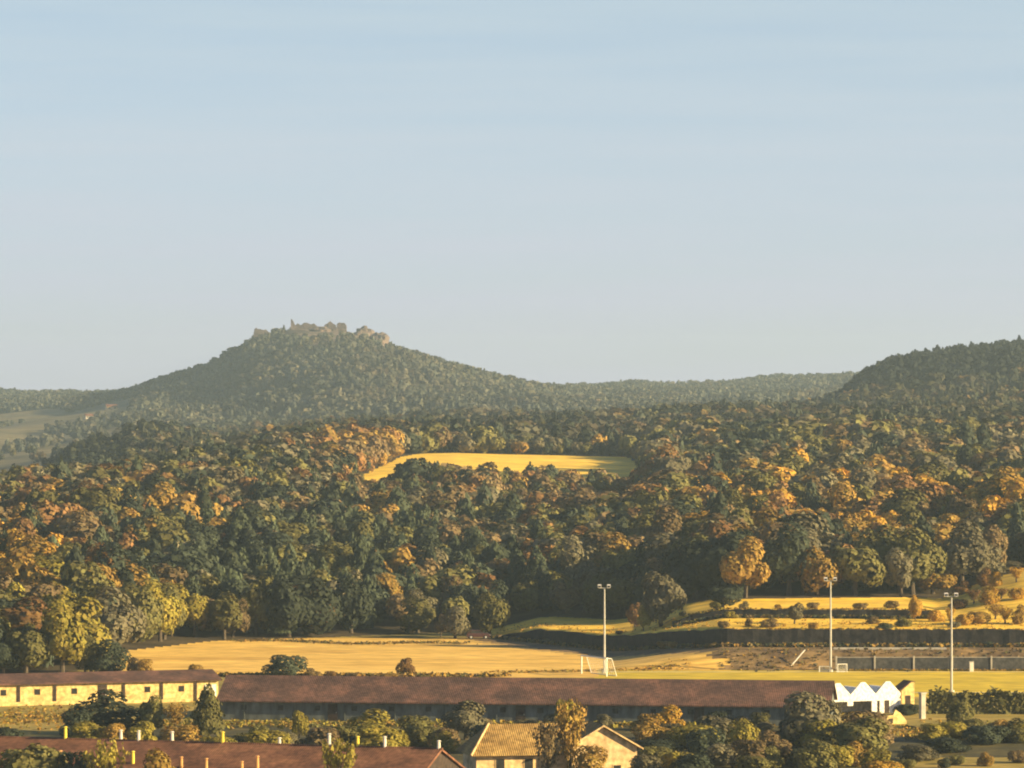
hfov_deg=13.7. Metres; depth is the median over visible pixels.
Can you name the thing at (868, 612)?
terrace wall
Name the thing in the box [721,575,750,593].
conifer tree
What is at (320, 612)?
broadleaf tree
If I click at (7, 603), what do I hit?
broadleaf tree
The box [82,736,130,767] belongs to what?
tree
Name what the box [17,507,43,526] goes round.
broadleaf tree
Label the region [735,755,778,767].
shrub
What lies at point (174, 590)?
broadleaf tree
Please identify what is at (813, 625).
shrub
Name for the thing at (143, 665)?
shrub
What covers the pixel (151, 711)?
broadleaf tree
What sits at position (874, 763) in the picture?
shrub
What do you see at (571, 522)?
broadleaf tree
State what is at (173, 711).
bare tree
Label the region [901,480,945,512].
broadleaf tree
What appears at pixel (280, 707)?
window
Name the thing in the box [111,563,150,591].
broadleaf tree
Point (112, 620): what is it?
conifer tree
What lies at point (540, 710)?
window
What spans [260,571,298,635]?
conifer tree
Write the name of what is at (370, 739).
shrub
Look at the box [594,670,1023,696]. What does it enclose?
pitch
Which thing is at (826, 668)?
goal
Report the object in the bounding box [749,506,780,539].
broadleaf tree
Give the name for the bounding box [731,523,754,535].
broadleaf tree
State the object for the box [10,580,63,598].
broadleaf tree
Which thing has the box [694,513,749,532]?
broadleaf tree
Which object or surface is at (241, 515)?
conifer tree
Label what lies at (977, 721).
shrub
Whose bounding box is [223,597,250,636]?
broadleaf tree
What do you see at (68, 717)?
shrub
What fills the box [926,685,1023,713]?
hedge
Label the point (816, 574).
broadleaf tree
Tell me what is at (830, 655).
floodlight mast
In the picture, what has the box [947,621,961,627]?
shrub
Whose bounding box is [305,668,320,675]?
shrub
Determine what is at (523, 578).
broadleaf tree
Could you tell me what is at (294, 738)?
shrub
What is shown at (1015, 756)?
shrub
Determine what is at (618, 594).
broadleaf tree
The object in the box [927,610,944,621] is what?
shrub
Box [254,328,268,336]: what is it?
watchtower ruin
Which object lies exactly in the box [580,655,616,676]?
goal
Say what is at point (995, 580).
shrub
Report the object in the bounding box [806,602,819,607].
shrub
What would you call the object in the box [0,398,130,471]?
meadow
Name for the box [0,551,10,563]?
broadleaf tree
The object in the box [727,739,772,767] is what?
shrub
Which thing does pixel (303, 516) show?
conifer tree
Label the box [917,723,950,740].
shrub
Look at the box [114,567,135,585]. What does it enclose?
broadleaf tree
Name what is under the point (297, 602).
broadleaf tree
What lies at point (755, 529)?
broadleaf tree
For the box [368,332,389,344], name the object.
rock
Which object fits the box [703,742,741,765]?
shrub
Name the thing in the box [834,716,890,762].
broadleaf tree
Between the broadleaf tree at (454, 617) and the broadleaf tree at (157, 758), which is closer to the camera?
the broadleaf tree at (157, 758)
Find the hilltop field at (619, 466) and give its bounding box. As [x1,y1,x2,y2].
[364,453,635,481]
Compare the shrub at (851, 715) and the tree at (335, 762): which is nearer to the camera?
the tree at (335, 762)
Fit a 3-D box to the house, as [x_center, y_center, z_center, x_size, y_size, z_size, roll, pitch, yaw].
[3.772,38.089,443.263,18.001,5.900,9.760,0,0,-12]
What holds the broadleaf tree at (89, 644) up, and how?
on the ground at (970, 762)
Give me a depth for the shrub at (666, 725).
485.12 m
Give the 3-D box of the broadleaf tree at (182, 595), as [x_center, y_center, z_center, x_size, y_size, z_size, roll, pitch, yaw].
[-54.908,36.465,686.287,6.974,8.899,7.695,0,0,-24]
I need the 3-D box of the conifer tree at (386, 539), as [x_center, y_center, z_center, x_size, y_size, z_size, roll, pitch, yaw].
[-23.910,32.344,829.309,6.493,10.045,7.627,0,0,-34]
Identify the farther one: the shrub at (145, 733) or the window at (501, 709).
the window at (501, 709)
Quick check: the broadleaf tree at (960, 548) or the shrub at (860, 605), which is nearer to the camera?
the shrub at (860, 605)
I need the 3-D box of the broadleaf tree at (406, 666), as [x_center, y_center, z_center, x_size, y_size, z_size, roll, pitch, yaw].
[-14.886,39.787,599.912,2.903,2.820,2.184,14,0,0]
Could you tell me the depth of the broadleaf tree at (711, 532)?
709.38 m
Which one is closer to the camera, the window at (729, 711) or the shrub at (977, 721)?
the shrub at (977, 721)
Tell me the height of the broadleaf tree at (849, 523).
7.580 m
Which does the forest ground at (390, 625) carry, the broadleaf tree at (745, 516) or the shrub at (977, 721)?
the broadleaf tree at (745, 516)
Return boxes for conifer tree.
[0,529,9,554]
[59,543,93,598]
[79,536,96,561]
[105,613,124,658]
[137,562,156,586]
[189,683,225,737]
[193,485,214,517]
[215,546,245,574]
[223,506,254,546]
[223,517,242,547]
[236,522,257,549]
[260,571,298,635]
[290,507,314,535]
[346,537,370,575]
[359,546,391,577]
[370,480,388,505]
[375,525,397,550]
[381,486,414,513]
[423,541,442,577]
[461,527,487,554]
[478,540,504,568]
[498,490,524,518]
[503,548,528,609]
[522,545,551,602]
[525,517,546,548]
[531,558,554,610]
[572,507,590,530]
[613,516,628,538]
[627,562,652,609]
[658,540,691,599]
[706,490,731,521]
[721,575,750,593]
[908,515,937,589]
[953,420,977,444]
[954,442,976,466]
[974,423,994,448]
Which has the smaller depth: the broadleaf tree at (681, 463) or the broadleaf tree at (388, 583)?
the broadleaf tree at (388, 583)
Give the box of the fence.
[835,656,1023,670]
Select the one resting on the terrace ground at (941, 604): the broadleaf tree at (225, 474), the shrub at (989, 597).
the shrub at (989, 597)
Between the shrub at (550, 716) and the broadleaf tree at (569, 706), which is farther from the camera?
the shrub at (550, 716)
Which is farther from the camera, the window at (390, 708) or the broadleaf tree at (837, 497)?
the broadleaf tree at (837, 497)
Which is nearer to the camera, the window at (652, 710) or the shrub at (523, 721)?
the shrub at (523, 721)
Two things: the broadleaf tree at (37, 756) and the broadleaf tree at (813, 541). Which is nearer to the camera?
the broadleaf tree at (37, 756)
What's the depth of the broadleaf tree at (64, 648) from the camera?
601.07 m
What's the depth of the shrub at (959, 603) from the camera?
660.32 m
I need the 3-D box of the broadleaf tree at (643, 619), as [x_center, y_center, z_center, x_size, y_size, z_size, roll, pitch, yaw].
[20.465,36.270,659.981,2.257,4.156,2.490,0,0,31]
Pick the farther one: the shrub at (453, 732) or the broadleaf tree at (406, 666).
the broadleaf tree at (406, 666)
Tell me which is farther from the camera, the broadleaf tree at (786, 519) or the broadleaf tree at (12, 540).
the broadleaf tree at (12, 540)
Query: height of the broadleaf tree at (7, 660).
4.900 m
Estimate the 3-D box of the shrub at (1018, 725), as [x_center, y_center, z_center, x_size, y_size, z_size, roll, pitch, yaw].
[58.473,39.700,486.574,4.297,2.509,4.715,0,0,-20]
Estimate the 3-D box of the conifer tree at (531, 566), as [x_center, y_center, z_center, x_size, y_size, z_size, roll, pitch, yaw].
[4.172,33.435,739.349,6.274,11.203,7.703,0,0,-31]
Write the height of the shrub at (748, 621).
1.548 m
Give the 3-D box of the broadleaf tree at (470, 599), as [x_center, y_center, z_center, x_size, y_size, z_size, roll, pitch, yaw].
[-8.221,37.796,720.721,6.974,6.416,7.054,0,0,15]
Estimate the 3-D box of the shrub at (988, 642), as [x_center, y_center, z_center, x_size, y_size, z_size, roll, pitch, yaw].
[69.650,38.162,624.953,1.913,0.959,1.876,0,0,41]
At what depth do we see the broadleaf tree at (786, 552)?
690.07 m
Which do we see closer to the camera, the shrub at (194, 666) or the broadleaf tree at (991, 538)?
the shrub at (194, 666)
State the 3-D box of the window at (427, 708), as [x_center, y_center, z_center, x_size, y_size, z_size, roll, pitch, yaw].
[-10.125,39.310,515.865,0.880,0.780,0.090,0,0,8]
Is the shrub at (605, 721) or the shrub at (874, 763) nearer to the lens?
the shrub at (874, 763)
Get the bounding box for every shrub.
[0,727,24,736]
[55,750,94,767]
[58,710,92,736]
[67,721,110,738]
[68,689,142,734]
[84,639,131,671]
[95,723,127,738]
[126,657,138,670]
[126,721,157,739]
[138,659,153,670]
[159,725,204,740]
[188,664,203,669]
[198,736,237,741]
[232,732,245,741]
[239,728,291,743]
[248,724,268,735]
[261,654,307,674]
[281,731,299,743]
[294,727,344,744]
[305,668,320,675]
[324,671,335,675]
[332,724,360,743]
[340,726,359,745]
[347,708,393,743]
[352,722,406,746]
[381,673,397,675]
[386,733,409,746]
[396,715,433,743]
[405,724,440,746]
[427,727,460,747]
[431,730,460,752]
[469,722,486,737]
[514,719,536,723]
[542,713,554,722]
[572,745,607,767]
[595,714,613,726]
[629,713,653,727]
[629,754,661,767]
[630,717,673,740]
[633,738,684,751]
[637,745,672,763]
[659,723,681,737]
[659,751,693,767]
[665,723,719,746]
[669,753,710,767]
[677,754,713,767]
[679,611,686,615]
[681,715,743,743]
[685,727,735,760]
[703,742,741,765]
[705,711,727,723]
[709,601,724,608]
[717,621,729,627]
[721,716,757,741]
[724,611,737,617]
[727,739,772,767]
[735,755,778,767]
[738,601,748,608]
[744,617,752,625]
[749,712,770,724]
[752,721,774,741]
[753,746,783,767]
[756,730,791,764]
[760,618,778,627]
[770,719,803,745]
[779,746,802,764]
[790,717,817,746]
[792,740,837,767]
[799,738,843,766]
[800,719,836,744]
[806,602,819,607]
[808,622,818,628]
[817,721,863,746]
[826,745,856,767]
[840,710,894,744]
[847,741,872,766]
[852,603,867,608]
[857,749,901,767]
[863,759,904,767]
[865,616,879,623]
[874,623,892,628]
[883,600,899,607]
[892,704,918,715]
[894,616,912,626]
[897,744,940,761]
[899,759,916,767]
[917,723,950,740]
[924,737,971,753]
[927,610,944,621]
[936,721,969,739]
[937,757,950,767]
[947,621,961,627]
[948,599,968,608]
[949,755,965,764]
[951,580,971,594]
[955,613,974,624]
[960,718,984,737]
[961,725,1010,744]
[967,611,991,623]
[976,568,990,586]
[976,751,994,765]
[977,587,999,604]
[982,641,992,646]
[986,572,1001,586]
[986,719,1007,741]
[1000,718,1023,743]
[1006,721,1023,737]
[1007,587,1023,599]
[1007,750,1023,762]
[1011,604,1023,624]
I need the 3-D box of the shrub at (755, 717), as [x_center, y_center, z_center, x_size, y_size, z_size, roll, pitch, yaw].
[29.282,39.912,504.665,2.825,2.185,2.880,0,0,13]
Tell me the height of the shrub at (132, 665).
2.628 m
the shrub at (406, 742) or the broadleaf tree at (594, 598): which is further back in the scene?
the broadleaf tree at (594, 598)
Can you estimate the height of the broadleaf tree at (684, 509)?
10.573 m
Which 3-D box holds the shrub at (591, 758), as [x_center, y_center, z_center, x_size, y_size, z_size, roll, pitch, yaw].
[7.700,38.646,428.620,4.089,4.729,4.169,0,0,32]
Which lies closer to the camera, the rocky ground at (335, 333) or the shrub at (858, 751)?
the shrub at (858, 751)
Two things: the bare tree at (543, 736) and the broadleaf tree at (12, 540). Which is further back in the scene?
the broadleaf tree at (12, 540)
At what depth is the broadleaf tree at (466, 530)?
810.54 m
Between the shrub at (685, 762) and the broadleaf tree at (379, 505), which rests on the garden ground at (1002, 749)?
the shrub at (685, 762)
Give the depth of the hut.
534.29 m
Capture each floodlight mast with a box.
[598,584,610,672]
[824,577,836,671]
[944,593,957,692]
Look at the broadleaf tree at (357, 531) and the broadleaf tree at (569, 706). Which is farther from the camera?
the broadleaf tree at (357, 531)
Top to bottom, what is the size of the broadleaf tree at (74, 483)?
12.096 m
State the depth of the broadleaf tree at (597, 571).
715.08 m
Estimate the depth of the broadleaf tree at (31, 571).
681.49 m
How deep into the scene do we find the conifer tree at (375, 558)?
763.67 m
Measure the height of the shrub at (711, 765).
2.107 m
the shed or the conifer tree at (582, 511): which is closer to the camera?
the shed
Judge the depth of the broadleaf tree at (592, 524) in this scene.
812.50 m
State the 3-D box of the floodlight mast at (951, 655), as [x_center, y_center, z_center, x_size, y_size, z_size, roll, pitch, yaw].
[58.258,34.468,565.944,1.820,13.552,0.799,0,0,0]
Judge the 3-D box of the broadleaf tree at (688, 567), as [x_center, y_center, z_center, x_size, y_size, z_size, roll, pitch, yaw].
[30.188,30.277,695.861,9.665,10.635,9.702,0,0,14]
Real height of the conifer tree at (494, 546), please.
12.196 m
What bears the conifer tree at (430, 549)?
on the forest ground at (390, 625)
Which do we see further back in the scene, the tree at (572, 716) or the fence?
the fence
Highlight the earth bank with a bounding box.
[449,638,1023,669]
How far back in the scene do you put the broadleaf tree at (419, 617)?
701.69 m
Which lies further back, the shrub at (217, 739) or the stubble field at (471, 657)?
the stubble field at (471, 657)
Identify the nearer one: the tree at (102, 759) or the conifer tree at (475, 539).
the tree at (102, 759)
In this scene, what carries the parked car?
on the earth bank
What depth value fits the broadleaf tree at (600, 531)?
772.14 m
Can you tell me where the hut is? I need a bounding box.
[895,680,914,707]
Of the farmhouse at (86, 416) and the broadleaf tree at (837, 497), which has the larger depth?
the farmhouse at (86, 416)
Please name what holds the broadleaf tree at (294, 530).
on the forest ground at (390, 625)
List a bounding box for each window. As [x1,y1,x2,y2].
[1,690,5,695]
[35,689,39,694]
[71,688,76,693]
[240,704,246,709]
[277,704,283,710]
[314,705,320,710]
[351,705,357,711]
[388,705,393,711]
[425,706,431,711]
[495,758,504,767]
[499,707,506,712]
[524,758,533,767]
[537,707,543,713]
[612,708,618,713]
[613,764,621,767]
[650,708,656,714]
[687,709,693,714]
[725,709,731,714]
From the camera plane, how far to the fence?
610.50 m
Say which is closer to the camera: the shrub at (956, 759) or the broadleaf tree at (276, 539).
the shrub at (956, 759)
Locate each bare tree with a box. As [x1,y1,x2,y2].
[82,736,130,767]
[162,702,189,726]
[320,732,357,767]
[528,716,566,767]
[946,608,955,621]
[966,589,980,603]
[984,603,1006,618]
[996,587,1009,598]
[996,608,1012,623]
[1008,567,1023,581]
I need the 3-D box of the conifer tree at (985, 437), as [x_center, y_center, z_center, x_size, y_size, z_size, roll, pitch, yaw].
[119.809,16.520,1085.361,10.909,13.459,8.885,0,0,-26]
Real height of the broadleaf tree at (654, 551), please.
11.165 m
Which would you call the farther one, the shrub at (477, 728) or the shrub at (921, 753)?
the shrub at (477, 728)
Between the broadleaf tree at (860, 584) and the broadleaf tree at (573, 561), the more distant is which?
the broadleaf tree at (573, 561)
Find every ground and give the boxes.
[0,329,1023,673]
[0,630,1023,767]
[60,723,1023,767]
[297,330,384,347]
[491,571,1023,635]
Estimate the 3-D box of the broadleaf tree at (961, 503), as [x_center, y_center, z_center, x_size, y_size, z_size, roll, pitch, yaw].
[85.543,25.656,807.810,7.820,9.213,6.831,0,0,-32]
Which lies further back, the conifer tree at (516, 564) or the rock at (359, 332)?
the rock at (359, 332)
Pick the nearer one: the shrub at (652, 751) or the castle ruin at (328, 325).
the shrub at (652, 751)
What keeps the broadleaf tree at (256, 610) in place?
on the forest ground at (390, 625)
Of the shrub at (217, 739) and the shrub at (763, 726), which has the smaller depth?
the shrub at (217, 739)
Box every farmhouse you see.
[84,414,93,418]
[105,404,117,409]
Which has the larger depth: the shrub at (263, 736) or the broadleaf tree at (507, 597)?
the broadleaf tree at (507, 597)
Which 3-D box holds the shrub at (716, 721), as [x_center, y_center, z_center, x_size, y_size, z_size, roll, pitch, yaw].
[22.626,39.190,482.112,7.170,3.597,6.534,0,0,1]
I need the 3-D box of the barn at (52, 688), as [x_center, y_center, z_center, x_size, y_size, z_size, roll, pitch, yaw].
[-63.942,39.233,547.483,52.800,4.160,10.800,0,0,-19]
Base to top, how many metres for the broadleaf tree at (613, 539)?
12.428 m
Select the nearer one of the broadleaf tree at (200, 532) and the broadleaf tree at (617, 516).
the broadleaf tree at (200, 532)
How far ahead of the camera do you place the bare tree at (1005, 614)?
638.37 m
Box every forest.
[0,325,1012,452]
[0,335,1023,466]
[0,402,1023,668]
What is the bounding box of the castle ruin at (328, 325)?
[291,319,346,331]
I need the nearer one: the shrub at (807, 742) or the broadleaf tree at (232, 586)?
the shrub at (807, 742)
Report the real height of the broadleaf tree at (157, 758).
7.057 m
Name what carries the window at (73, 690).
in the barn at (52, 688)
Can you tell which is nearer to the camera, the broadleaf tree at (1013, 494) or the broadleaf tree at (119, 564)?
the broadleaf tree at (119, 564)
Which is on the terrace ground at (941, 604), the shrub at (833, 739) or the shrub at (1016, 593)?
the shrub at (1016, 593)
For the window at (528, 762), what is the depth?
439.94 m
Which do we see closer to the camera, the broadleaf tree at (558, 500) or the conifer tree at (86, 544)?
the conifer tree at (86, 544)
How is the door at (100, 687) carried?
in the barn at (52, 688)
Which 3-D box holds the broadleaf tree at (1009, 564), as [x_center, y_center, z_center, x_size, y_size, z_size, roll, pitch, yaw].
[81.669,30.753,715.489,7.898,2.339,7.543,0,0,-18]
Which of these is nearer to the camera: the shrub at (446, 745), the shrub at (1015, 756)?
the shrub at (1015, 756)
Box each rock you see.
[309,326,330,331]
[354,329,363,335]
[356,325,374,335]
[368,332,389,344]
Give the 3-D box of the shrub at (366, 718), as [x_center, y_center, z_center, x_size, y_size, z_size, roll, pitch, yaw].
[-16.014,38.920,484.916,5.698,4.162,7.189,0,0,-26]
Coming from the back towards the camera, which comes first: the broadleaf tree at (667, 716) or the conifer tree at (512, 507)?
the conifer tree at (512, 507)
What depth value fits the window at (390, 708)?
516.48 m
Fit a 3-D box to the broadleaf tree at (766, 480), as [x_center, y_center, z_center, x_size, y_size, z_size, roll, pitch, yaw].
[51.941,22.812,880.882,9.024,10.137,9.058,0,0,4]
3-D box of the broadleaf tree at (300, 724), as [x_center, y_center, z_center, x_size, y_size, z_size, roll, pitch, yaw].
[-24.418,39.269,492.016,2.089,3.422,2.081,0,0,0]
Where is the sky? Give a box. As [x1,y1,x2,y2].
[0,0,1023,390]
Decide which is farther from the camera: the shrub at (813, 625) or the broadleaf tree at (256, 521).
the broadleaf tree at (256, 521)
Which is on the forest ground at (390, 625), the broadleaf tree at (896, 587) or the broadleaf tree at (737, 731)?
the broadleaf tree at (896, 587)
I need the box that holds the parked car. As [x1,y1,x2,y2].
[466,630,489,638]
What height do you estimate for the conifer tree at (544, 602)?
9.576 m
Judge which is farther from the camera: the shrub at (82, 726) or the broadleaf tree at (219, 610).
the broadleaf tree at (219, 610)
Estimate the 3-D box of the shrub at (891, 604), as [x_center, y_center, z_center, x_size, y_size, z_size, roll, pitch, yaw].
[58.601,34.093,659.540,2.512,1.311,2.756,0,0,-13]
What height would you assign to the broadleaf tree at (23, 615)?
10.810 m
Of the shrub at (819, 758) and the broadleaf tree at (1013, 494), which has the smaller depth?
the shrub at (819, 758)
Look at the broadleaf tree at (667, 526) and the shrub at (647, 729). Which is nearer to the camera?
the shrub at (647, 729)
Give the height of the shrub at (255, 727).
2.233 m
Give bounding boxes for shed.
[834,681,899,712]
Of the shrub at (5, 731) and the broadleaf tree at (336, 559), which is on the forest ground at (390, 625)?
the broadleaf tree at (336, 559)
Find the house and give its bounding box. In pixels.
[455,721,643,767]
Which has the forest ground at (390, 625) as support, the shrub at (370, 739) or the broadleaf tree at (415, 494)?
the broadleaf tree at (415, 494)
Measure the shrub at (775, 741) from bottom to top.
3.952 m
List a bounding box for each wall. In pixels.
[496,628,1023,647]
[672,609,936,626]
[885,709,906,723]
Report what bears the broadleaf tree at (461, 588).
on the forest ground at (390, 625)
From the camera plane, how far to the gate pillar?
520.72 m
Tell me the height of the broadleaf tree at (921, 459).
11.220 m
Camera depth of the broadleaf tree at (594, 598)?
712.01 m
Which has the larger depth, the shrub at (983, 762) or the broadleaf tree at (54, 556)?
the broadleaf tree at (54, 556)
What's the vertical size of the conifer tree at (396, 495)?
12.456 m
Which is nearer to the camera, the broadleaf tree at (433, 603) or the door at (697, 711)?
the door at (697, 711)
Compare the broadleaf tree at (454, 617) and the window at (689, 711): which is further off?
the broadleaf tree at (454, 617)
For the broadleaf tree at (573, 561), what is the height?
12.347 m
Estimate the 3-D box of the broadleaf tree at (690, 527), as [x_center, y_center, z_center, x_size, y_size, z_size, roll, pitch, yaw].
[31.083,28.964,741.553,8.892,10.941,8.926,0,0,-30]
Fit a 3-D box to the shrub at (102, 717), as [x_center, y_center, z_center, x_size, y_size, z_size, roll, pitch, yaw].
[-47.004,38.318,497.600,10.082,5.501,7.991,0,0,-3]
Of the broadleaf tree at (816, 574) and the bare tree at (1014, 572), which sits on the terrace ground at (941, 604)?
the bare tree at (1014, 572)
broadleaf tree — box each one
[0,547,61,590]
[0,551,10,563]
[0,596,35,624]
[0,596,51,668]
[0,643,20,673]
[0,743,67,767]
[3,627,50,672]
[4,529,41,551]
[10,486,55,507]
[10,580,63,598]
[11,534,48,560]
[11,622,49,671]
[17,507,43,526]
[24,487,61,503]
[28,542,55,556]
[29,555,63,579]
[31,551,64,573]
[36,589,91,612]
[40,598,86,671]
[55,560,115,595]
[56,540,108,556]
[57,508,94,523]
[57,596,111,663]
[58,563,121,590]
[61,479,103,504]
[62,478,97,497]
[71,582,120,605]
[74,631,98,671]
[84,490,117,513]
[84,542,132,568]
[86,585,131,607]
[91,484,120,506]
[91,586,148,643]
[93,541,144,577]
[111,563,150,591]
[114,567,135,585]
[115,486,144,514]
[119,583,163,641]
[137,559,177,575]
[138,577,180,629]
[139,473,183,495]
[139,583,181,641]
[139,694,163,735]
[142,481,176,510]
[142,747,174,767]
[145,510,184,535]
[147,582,186,639]
[151,563,197,589]
[166,583,189,635]
[179,520,222,547]
[180,593,209,636]
[196,465,244,492]
[208,591,242,638]
[210,578,244,599]
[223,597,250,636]
[230,501,280,521]
[239,579,275,635]
[241,534,277,567]
[242,505,270,532]
[259,532,295,548]
[263,520,309,540]
[265,577,315,636]
[279,540,319,565]
[285,574,342,634]
[291,710,308,737]
[307,585,335,631]
[312,541,357,577]
[329,575,373,632]
[337,520,373,544]
[367,488,413,513]
[373,572,404,606]
[395,657,415,673]
[399,596,435,632]
[400,537,442,560]
[403,588,439,622]
[404,485,430,508]
[409,547,448,574]
[423,490,467,512]
[434,574,462,614]
[434,614,445,636]
[438,606,470,638]
[440,700,490,739]
[443,589,478,622]
[445,583,478,607]
[458,525,489,551]
[470,591,510,634]
[479,558,526,599]
[479,579,507,617]
[488,579,509,603]
[505,509,541,525]
[513,571,536,609]
[528,535,586,556]
[547,491,595,509]
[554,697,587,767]
[554,698,578,722]
[557,535,596,590]
[558,494,606,509]
[559,513,597,532]
[559,545,599,578]
[569,531,612,566]
[580,520,614,533]
[580,570,622,615]
[581,527,620,545]
[585,531,630,567]
[586,566,621,614]
[603,509,632,524]
[605,578,636,616]
[624,481,668,491]
[624,514,657,541]
[625,535,672,559]
[625,603,639,626]
[636,443,678,478]
[636,605,651,630]
[637,501,663,522]
[640,505,682,540]
[640,571,686,626]
[642,532,684,562]
[648,704,685,728]
[650,454,692,471]
[658,499,701,521]
[668,537,720,599]
[673,519,708,539]
[674,511,708,522]
[686,519,735,551]
[688,528,782,590]
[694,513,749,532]
[701,505,736,520]
[704,586,743,609]
[719,536,770,597]
[726,507,754,526]
[726,718,760,749]
[728,515,765,539]
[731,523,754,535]
[744,470,776,491]
[745,493,786,517]
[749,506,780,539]
[759,520,797,583]
[760,522,815,594]
[771,510,830,538]
[772,515,798,536]
[781,690,842,740]
[788,602,803,623]
[790,530,821,593]
[794,546,841,595]
[826,480,865,513]
[827,544,887,595]
[832,518,870,532]
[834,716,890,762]
[837,579,874,591]
[839,464,877,494]
[853,523,900,590]
[877,558,915,592]
[880,487,935,526]
[881,466,910,484]
[881,527,948,594]
[883,547,913,595]
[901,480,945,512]
[902,460,951,485]
[902,532,941,590]
[908,595,922,619]
[909,453,956,470]
[915,564,957,593]
[938,519,991,585]
[945,495,978,514]
[946,697,975,723]
[957,544,1005,576]
[967,466,1020,496]
[978,477,1013,499]
[981,524,1007,573]
[989,561,1022,570]
[991,525,1020,560]
[1001,477,1023,502]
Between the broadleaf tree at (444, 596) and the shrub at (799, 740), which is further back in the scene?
the broadleaf tree at (444, 596)
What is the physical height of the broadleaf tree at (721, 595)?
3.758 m
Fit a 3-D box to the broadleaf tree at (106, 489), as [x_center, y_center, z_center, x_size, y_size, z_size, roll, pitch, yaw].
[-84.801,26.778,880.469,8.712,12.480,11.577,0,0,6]
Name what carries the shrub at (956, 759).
on the ground at (970, 762)
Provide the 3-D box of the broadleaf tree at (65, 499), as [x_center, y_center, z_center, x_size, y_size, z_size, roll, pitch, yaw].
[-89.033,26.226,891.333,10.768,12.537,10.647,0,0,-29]
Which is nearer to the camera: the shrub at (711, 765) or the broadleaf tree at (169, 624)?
the shrub at (711, 765)
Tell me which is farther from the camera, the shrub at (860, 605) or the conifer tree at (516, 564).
the conifer tree at (516, 564)
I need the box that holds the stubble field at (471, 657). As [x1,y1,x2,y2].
[120,638,729,676]
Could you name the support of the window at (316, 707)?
in the barn at (279, 697)
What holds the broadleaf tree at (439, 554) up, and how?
on the forest ground at (390, 625)
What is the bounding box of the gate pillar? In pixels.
[918,692,926,718]
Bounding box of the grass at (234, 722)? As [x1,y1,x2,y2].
[0,606,1023,742]
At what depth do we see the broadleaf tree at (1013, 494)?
794.16 m
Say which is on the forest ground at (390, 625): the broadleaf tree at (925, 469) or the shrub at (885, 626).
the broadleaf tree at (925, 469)
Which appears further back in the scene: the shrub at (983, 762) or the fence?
the fence
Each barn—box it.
[0,669,221,705]
[0,726,464,767]
[217,675,837,725]
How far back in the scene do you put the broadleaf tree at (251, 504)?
844.04 m
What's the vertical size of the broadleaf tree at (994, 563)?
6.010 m
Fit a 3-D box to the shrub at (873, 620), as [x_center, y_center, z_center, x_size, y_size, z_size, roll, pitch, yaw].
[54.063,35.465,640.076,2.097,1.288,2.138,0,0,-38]
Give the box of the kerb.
[833,647,945,648]
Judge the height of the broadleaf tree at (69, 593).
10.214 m
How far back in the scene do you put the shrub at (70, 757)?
400.50 m
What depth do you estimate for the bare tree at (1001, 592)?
664.06 m
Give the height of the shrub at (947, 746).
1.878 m
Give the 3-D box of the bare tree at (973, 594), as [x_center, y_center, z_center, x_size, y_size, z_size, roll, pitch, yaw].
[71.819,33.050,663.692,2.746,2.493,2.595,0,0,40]
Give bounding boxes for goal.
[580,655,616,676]
[819,666,829,671]
[836,664,846,671]
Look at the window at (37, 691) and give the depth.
544.31 m
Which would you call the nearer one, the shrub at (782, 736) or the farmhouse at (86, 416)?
the shrub at (782, 736)
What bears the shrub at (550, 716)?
on the garden ground at (1002, 749)
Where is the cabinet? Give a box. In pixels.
[969,661,973,670]
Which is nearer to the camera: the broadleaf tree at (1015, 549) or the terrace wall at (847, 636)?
the terrace wall at (847, 636)
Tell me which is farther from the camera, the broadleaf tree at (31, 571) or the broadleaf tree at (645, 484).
the broadleaf tree at (645, 484)
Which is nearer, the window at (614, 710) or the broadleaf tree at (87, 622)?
the window at (614, 710)
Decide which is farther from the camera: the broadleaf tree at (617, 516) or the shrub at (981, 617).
the broadleaf tree at (617, 516)
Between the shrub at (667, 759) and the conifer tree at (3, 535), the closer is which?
the shrub at (667, 759)
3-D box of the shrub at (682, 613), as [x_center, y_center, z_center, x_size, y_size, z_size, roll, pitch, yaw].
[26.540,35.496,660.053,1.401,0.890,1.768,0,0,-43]
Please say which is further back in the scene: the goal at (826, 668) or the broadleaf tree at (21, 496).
the broadleaf tree at (21, 496)
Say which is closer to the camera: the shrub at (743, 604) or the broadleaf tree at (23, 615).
the broadleaf tree at (23, 615)
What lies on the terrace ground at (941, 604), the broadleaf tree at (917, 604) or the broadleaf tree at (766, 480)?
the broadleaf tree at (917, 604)
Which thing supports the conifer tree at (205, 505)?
on the forest ground at (390, 625)
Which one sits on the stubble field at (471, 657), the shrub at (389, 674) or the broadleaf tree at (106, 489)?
the shrub at (389, 674)
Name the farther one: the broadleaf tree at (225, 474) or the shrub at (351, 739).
the broadleaf tree at (225, 474)
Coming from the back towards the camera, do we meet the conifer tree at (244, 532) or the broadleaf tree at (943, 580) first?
the conifer tree at (244, 532)
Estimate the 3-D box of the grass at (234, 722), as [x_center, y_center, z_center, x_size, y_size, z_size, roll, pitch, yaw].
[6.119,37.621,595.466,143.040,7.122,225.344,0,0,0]
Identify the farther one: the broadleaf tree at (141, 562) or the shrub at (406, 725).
the broadleaf tree at (141, 562)
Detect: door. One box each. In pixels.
[98,685,106,702]
[328,704,337,720]
[516,706,525,719]
[694,708,703,721]
[884,700,888,712]
[905,695,910,707]
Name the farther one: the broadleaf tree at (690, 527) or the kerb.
the broadleaf tree at (690, 527)
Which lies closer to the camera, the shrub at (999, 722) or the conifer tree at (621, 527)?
the shrub at (999, 722)
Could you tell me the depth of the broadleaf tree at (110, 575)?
686.10 m

